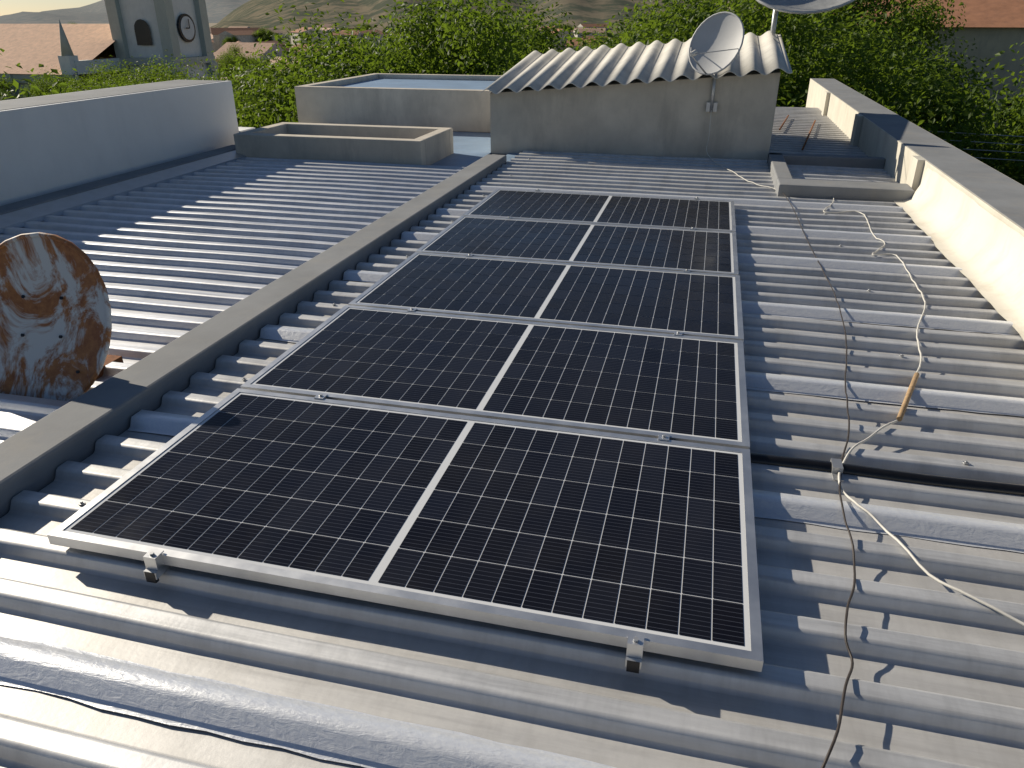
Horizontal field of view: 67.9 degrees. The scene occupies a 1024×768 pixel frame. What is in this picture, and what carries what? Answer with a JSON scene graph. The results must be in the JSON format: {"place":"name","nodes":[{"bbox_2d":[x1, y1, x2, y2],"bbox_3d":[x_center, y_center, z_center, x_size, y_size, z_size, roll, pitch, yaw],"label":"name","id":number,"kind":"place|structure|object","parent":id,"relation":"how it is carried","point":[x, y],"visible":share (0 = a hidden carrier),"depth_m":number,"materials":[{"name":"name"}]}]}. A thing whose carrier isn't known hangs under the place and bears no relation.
{"place":"outdoors","nodes":[
{"label":"outdoors","id":0,"kind":"place"},
{"bbox_2d":[0,0,100,15],"label":"sky","id":1,"kind":"structure","parent":0,"point":[7,7],"materials":[{"name":"white"}]},
{"bbox_2d":[0,0,249,23],"bbox_3d":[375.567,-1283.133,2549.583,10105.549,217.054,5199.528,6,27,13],"label":"hills","id":2,"kind":"structure","parent":0,"point":[217,11],"depth_m":1605.67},
{"bbox_2d":[67,23,216,26],"bbox_3d":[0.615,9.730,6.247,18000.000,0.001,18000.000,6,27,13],"label":"ground","id":3,"kind":"structure","parent":0,"point":[211,24],"depth_m":1198.08,"materials":[{"name":"brown soil"}]},
{"bbox_2d":[0,73,25,99],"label":"tree","id":4,"kind":"object","parent":3,"relation":"on","point":[8,84],"visible":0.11,"depth_m":60.73,"materials":[{"name":"green plant"}]},
{"bbox_2d":[19,66,71,97],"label":"tree","id":5,"kind":"object","parent":3,"relation":"on","point":[40,85],"visible":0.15,"depth_m":58.38,"materials":[{"name":"green plant"}]},
{"bbox_2d":[0,48,98,100],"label":"tree","id":6,"kind":"object","parent":3,"relation":"on","point":[36,88],"depth_m":14.59,"materials":[{"name":"green plant"}]},
{"bbox_2d":[43,58,122,95],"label":"tree","id":7,"kind":"object","parent":3,"relation":"on","point":[89,75],"visible":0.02,"depth_m":54.64,"materials":[{"name":"green plant"}]},
{"bbox_2d":[48,65,135,92],"bbox_3d":[-10.892,-4.797,24.452,8.601,10.283,7.678,-16,30,-29],"label":"tree","id":8,"kind":"object","parent":3,"relation":"on","point":[91,80],"depth_m":20.75,"materials":[{"name":"green plant"}]},
{"bbox_2d":[65,55,149,91],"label":"tree","id":9,"kind":"object","parent":3,"relation":"on","point":[79,85],"visible":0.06,"depth_m":48.41,"materials":[{"name":"green plant"}]},
{"bbox_2d":[0,0,219,100],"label":"church","id":10,"kind":"structure","parent":3,"relation":"on","point":[136,29],"depth_m":64.52,"materials":[{"name":"tile"}]},
{"bbox_2d":[99,58,184,88],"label":"tree","id":11,"kind":"object","parent":3,"relation":"on","point":[121,80],"visible":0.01,"depth_m":44.87,"materials":[{"name":"green plant"}]},
{"bbox_2d":[112,55,197,86],"bbox_3d":[-15.816,-11.264,38.286,7.727,9.846,7.513,8,27,16],"label":"tree","id":12,"kind":"object","parent":3,"relation":"on","point":[146,76],"visible":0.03,"depth_m":35.83,"materials":[{"name":"green plant"}]},
{"bbox_2d":[128,49,220,84],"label":"tree","id":13,"kind":"object","parent":3,"relation":"on","point":[161,72],"visible":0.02,"depth_m":41.91,"materials":[{"name":"green plant"}]},
{"bbox_2d":[178,51,273,126],"bbox_3d":[-9.682,-7.993,31.042,8.009,10.283,8.067,-17,30,-31],"label":"tree","id":14,"kind":"object","parent":3,"relation":"on","point":[227,76],"depth_m":29.40,"materials":[{"name":"green plant"}]},
{"bbox_2d":[221,36,239,45],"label":"tree","id":15,"kind":"object","parent":3,"relation":"on","point":[227,39],"visible":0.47,"depth_m":221.60,"materials":[{"name":"green plant"}]},
{"bbox_2d":[216,43,265,77],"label":"tree","id":16,"kind":"object","parent":3,"relation":"on","point":[234,50],"visible":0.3,"depth_m":90.35,"materials":[{"name":"green plant"}]},
{"bbox_2d":[210,47,279,106],"bbox_3d":[-13.107,-9.750,34.674,7.763,10.256,8.106,14,29,27],"label":"tree","id":17,"kind":"object","parent":3,"relation":"on","point":[236,71],"visible":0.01,"depth_m":33.78,"materials":[{"name":"green plant"}]},
{"bbox_2d":[235,48,288,88],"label":"tree","id":18,"kind":"object","parent":3,"relation":"on","point":[250,66],"visible":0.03,"depth_m":52.33,"materials":[{"name":"green plant"}]},
{"bbox_2d":[252,26,274,41],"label":"tree","id":19,"kind":"object","parent":3,"relation":"on","point":[264,35],"visible":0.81,"depth_m":229.43,"materials":[{"name":"green plant"}]},
{"bbox_2d":[297,32,311,43],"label":"tree","id":20,"kind":"object","parent":3,"relation":"on","point":[306,33],"visible":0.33,"depth_m":246.63,"materials":[{"name":"green plant"}]},
{"bbox_2d":[215,0,412,128],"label":"tree","id":21,"kind":"object","parent":3,"relation":"on","point":[268,93],"visible":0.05,"depth_m":22.70,"materials":[{"name":"green plant"}]},
{"bbox_2d":[233,12,419,127],"bbox_3d":[-6.364,-7.378,28.234,9.016,11.608,9.458,-5,26,-10],"label":"tree","id":22,"kind":"object","parent":3,"relation":"on","point":[243,111],"visible":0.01,"depth_m":27.03,"materials":[{"name":"green plant"}]},
{"bbox_2d":[354,23,371,29],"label":"tree","id":23,"kind":"object","parent":3,"relation":"on","point":[367,26],"visible":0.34,"depth_m":310.84,"materials":[{"name":"green plant"}]},
{"bbox_2d":[378,33,406,53],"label":"tree","id":24,"kind":"object","parent":3,"relation":"on","point":[397,40],"visible":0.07,"depth_m":148.96,"materials":[{"name":"green plant"}]},
{"bbox_2d":[259,0,537,122],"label":"tree","id":25,"kind":"object","parent":3,"relation":"on","point":[480,33],"visible":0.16,"depth_m":19.28,"materials":[{"name":"green plant"}]},
{"bbox_2d":[210,24,631,79],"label":"town houses","id":26,"kind":"structure","parent":3,"relation":"on","point":[247,41],"depth_m":228.65,"materials":[{"name":"tile"}]},
{"bbox_2d":[439,0,557,66],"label":"tree","id":27,"kind":"object","parent":3,"relation":"on","point":[515,30],"depth_m":32.51,"materials":[{"name":"green plant"}]},
{"bbox_2d":[456,0,575,74],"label":"tree","id":28,"kind":"object","parent":3,"relation":"on","point":[547,32],"visible":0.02,"depth_m":27.39,"materials":[{"name":"green plant"}]},
{"bbox_2d":[555,23,571,32],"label":"tree","id":29,"kind":"object","parent":3,"relation":"on","point":[568,25],"visible":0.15,"depth_m":276.15,"materials":[{"name":"green plant"}]},
{"bbox_2d":[577,12,647,47],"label":"tree","id":30,"kind":"object","parent":3,"relation":"on","point":[627,25],"visible":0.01,"depth_m":46.39,"materials":[{"name":"green plant"}]},
{"bbox_2d":[576,1,671,47],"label":"tree","id":31,"kind":"object","parent":3,"relation":"on","point":[613,44],"depth_m":35.55,"materials":[{"name":"green plant"}]},
{"bbox_2d":[513,0,790,105],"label":"tree","id":32,"kind":"object","parent":3,"relation":"on","point":[660,31],"depth_m":20.79,"materials":[{"name":"green plant"}]},
{"bbox_2d":[559,0,833,68],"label":"tree","id":33,"kind":"object","parent":3,"relation":"on","point":[645,15],"visible":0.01,"depth_m":27.66,"materials":[{"name":"green plant"}]},
{"bbox_2d":[568,0,996,150],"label":"tree","id":34,"kind":"object","parent":3,"relation":"on","point":[937,116],"visible":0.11,"depth_m":18.47,"materials":[{"name":"green plant"}]},
{"bbox_2d":[587,0,979,140],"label":"tree","id":35,"kind":"object","parent":3,"relation":"on","point":[707,6],"visible":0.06,"depth_m":23.19,"materials":[{"name":"green plant"}]},
{"bbox_2d":[726,0,994,119],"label":"tree","id":36,"kind":"object","parent":3,"relation":"on","point":[907,24],"visible":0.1,"depth_m":28.55,"materials":[{"name":"green plant"}]},
{"bbox_2d":[827,5,910,58],"bbox_3d":[11.880,-11.155,34.811,9.793,12.690,9.767,3,26,6],"label":"tree","id":37,"kind":"object","parent":3,"relation":"on","point":[858,25],"depth_m":30.59,"materials":[{"name":"green plant"}]},
{"bbox_2d":[853,0,1023,163],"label":"tree","id":38,"kind":"object","parent":3,"relation":"on","point":[992,27],"visible":0.06,"depth_m":32.70,"materials":[{"name":"plant"}]},
{"bbox_2d":[929,131,1023,160],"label":"power lines","id":39,"kind":"object","parent":3,"relation":"on","point":[989,142],"visible":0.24,"depth_m":17.08,"materials":[{"name":"black metal"}]},
{"bbox_2d":[931,42,1023,185],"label":"tree","id":40,"kind":"object","parent":3,"relation":"on","point":[1011,170],"visible":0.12,"depth_m":19.58,"materials":[{"name":"green plant"}]},
{"bbox_2d":[986,119,1023,180],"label":"tree","id":41,"kind":"object","parent":3,"relation":"on","point":[1009,140],"visible":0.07,"depth_m":27.14,"materials":[{"name":"green plant"}]},
{"bbox_2d":[0,157,464,442],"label":"roof sheet","id":42,"kind":"object","parent":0,"point":[172,259],"visible":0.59,"depth_m":5.82,"materials":[{"name":"grey metal"}]},
{"bbox_2d":[209,0,771,46],"bbox_3d":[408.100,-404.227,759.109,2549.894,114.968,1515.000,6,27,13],"label":"hills","id":43,"kind":"structure","parent":0,"point":[251,13],"depth_m":460.52,"materials":[{"name":"green plant"}]},
{"bbox_2d":[0,150,1023,767],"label":"roof sheet","id":44,"kind":"object","parent":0,"point":[936,678],"visible":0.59,"depth_m":2.13,"materials":[{"name":"grey metal"}]},
{"bbox_2d":[0,185,1023,767],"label":"roof foil tape strips","id":45,"kind":"object","parent":44,"relation":"on","point":[244,713],"visible":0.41,"depth_m":1.95,"materials":[{"name":"silver metal"}]},
{"bbox_2d":[78,158,968,504],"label":"roof screws","id":46,"kind":"object","parent":44,"relation":"attached to","point":[408,256],"visible":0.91,"depth_m":3.43,"materials":[{"name":"grey metal"}]},
{"bbox_2d":[769,107,867,156],"bbox_3d":[4.240,-3.725,11.184,1.138,0.063,6.227,6,27,13],"label":"roof sheet","id":47,"kind":"object","parent":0,"point":[827,136],"visible":0.53,"depth_m":10.62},
{"bbox_3d":[-4.001,2.617,9.799,16.000,9.700,22.000,6,27,13],"label":"building body","id":48,"kind":"object","parent":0,"visible":0},
{"bbox_2d":[0,80,254,205],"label":"parapet wall","id":49,"kind":"structure","parent":48,"relation":"on","point":[53,143],"depth_m":7.50,"materials":[{"name":"paint"}]},
{"bbox_2d":[432,132,518,166],"bbox_3d":[-0.116,-2.839,9.641,6.460,0.255,2.980,6,27,13],"label":"waterproofed blue slab","id":50,"kind":"object","parent":48,"relation":"on","point":[469,148],"visible":0.04,"depth_m":9.64,"materials":[{"name":"blue paint"}]},
{"bbox_2d":[233,122,453,164],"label":"low parapet curb","id":51,"kind":"structure","parent":50,"relation":"on","point":[375,143],"depth_m":8.69,"materials":[{"name":"concrete"}]},
{"bbox_2d":[806,78,1023,339],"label":"parapet","id":52,"kind":"structure","parent":48,"relation":"on","point":[964,210],"depth_m":5.91,"materials":[{"name":"paint"}]},
{"bbox_3d":[-0.229,-1.601,7.112,7.600,0.235,17.300,6,27,13],"label":"roof","id":53,"kind":"object","parent":48,"relation":"on","visible":0},
{"bbox_2d":[0,232,122,401],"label":"rusty satellite dish","id":54,"kind":"object","parent":53,"relation":"on","point":[55,323],"visible":0.9,"depth_m":3.34,"materials":[{"name":"paint"}]},
{"bbox_2d":[0,145,245,233],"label":"roof flashing","id":55,"kind":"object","parent":53,"relation":"on","point":[18,214],"depth_m":7.03,"materials":[{"name":"grey paint"}]},
{"bbox_2d":[0,154,506,517],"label":"beam","id":56,"kind":"structure","parent":53,"relation":"on","point":[34,456],"depth_m":3.53,"materials":[{"name":"grey paint"}]},
{"bbox_2d":[294,73,501,132],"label":"parapet wall","id":57,"kind":"structure","parent":53,"relation":"on","point":[457,103],"depth_m":11.29,"materials":[{"name":"concrete"}]},
{"bbox_2d":[47,388,763,671],"bbox_3d":[-0.274,0.364,2.545,2.090,0.035,1.040,6,27,13],"label":"solar panel","id":58,"kind":"object","parent":53,"relation":"on","point":[614,539],"visible":1,"depth_m":2.39,"materials":[{"name":"glass"}]},
{"bbox_2d":[143,189,698,673],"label":"panel mounting clamps","id":59,"kind":"object","parent":53,"relation":"on","point":[155,569],"visible":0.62,"depth_m":2.21,"materials":[{"name":"metal"}]},
{"bbox_2d":[240,305,749,448],"bbox_3d":[-0.017,-0.085,3.471,2.090,0.035,1.040,6,27,13],"label":"solar panel","id":60,"kind":"object","parent":53,"relation":"on","point":[686,388],"visible":1,"depth_m":3.36,"materials":[{"name":"glass"}]},
{"bbox_2d":[348,252,743,342],"bbox_3d":[0.243,-0.533,4.395,2.090,0.035,1.040,6,27,13],"label":"solar panel","id":61,"kind":"object","parent":53,"relation":"on","point":[698,304],"visible":0.97,"depth_m":4.30,"materials":[{"name":"glass"}]},
{"bbox_2d":[415,216,738,274],"bbox_3d":[0.493,-0.983,5.322,2.090,0.035,1.040,6,27,13],"label":"solar panel","id":62,"kind":"object","parent":53,"relation":"on","point":[678,249],"visible":0.98,"depth_m":5.24,"materials":[{"name":"glass"}]},
{"bbox_2d":[463,189,735,231],"bbox_3d":[0.750,-1.432,6.247,2.090,0.035,1.040,6,27,13],"label":"solar panel","id":63,"kind":"object","parent":53,"relation":"on","point":[696,214],"visible":0.98,"depth_m":6.19,"materials":[{"name":"glass"}]},
{"bbox_2d":[490,69,780,159],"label":"shed walls","id":64,"kind":"structure","parent":53,"relation":"on","point":[659,116],"depth_m":8.83,"materials":[{"name":"grey concrete"}]},
{"bbox_2d":[478,31,792,94],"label":"corrugated roof","id":65,"kind":"structure","parent":64,"relation":"on","point":[765,53],"depth_m":9.41,"materials":[{"name":"grey metal"}]},
{"bbox_2d":[688,11,743,111],"bbox_3d":[2.162,-3.430,8.152,0.570,1.019,0.659,6,27,13],"label":"satellite dish","id":66,"kind":"object","parent":64,"relation":"attached to","point":[716,42],"visible":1,"depth_m":8.21,"materials":[{"name":"paint"}]},
{"bbox_2d":[756,0,854,34],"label":"satellite dish","id":67,"kind":"object","parent":64,"relation":"on","point":[802,6],"visible":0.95,"depth_m":9.66,"materials":[{"name":"metal"}]},
{"bbox_2d":[779,115,815,149],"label":"rusty steel bars","id":68,"kind":"object","parent":53,"relation":"on","point":[808,134],"visible":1,"depth_m":10.78,"materials":[{"name":"brown metal"}]},
{"bbox_2d":[783,193,855,767],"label":"cable","id":69,"kind":"object","parent":53,"relation":"on","point":[848,675],"visible":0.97,"depth_m":2.20,"materials":[{"name":"plastic"}]},
{"bbox_2d":[767,153,914,201],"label":"low curb","id":70,"kind":"structure","parent":53,"relation":"on","point":[786,183],"depth_m":6.94,"materials":[{"name":"grey paint"}]},
{"bbox_2d":[706,110,1023,625],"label":"cable","id":71,"kind":"object","parent":53,"relation":"on","point":[903,408],"visible":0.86,"depth_m":2.99,"materials":[{"name":"plastic"}]},
{"bbox_2d":[750,453,1023,495],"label":"black conduit","id":72,"kind":"object","parent":53,"relation":"on","point":[833,466],"visible":0.49,"depth_m":2.69,"materials":[{"name":"metal"}]}
]}

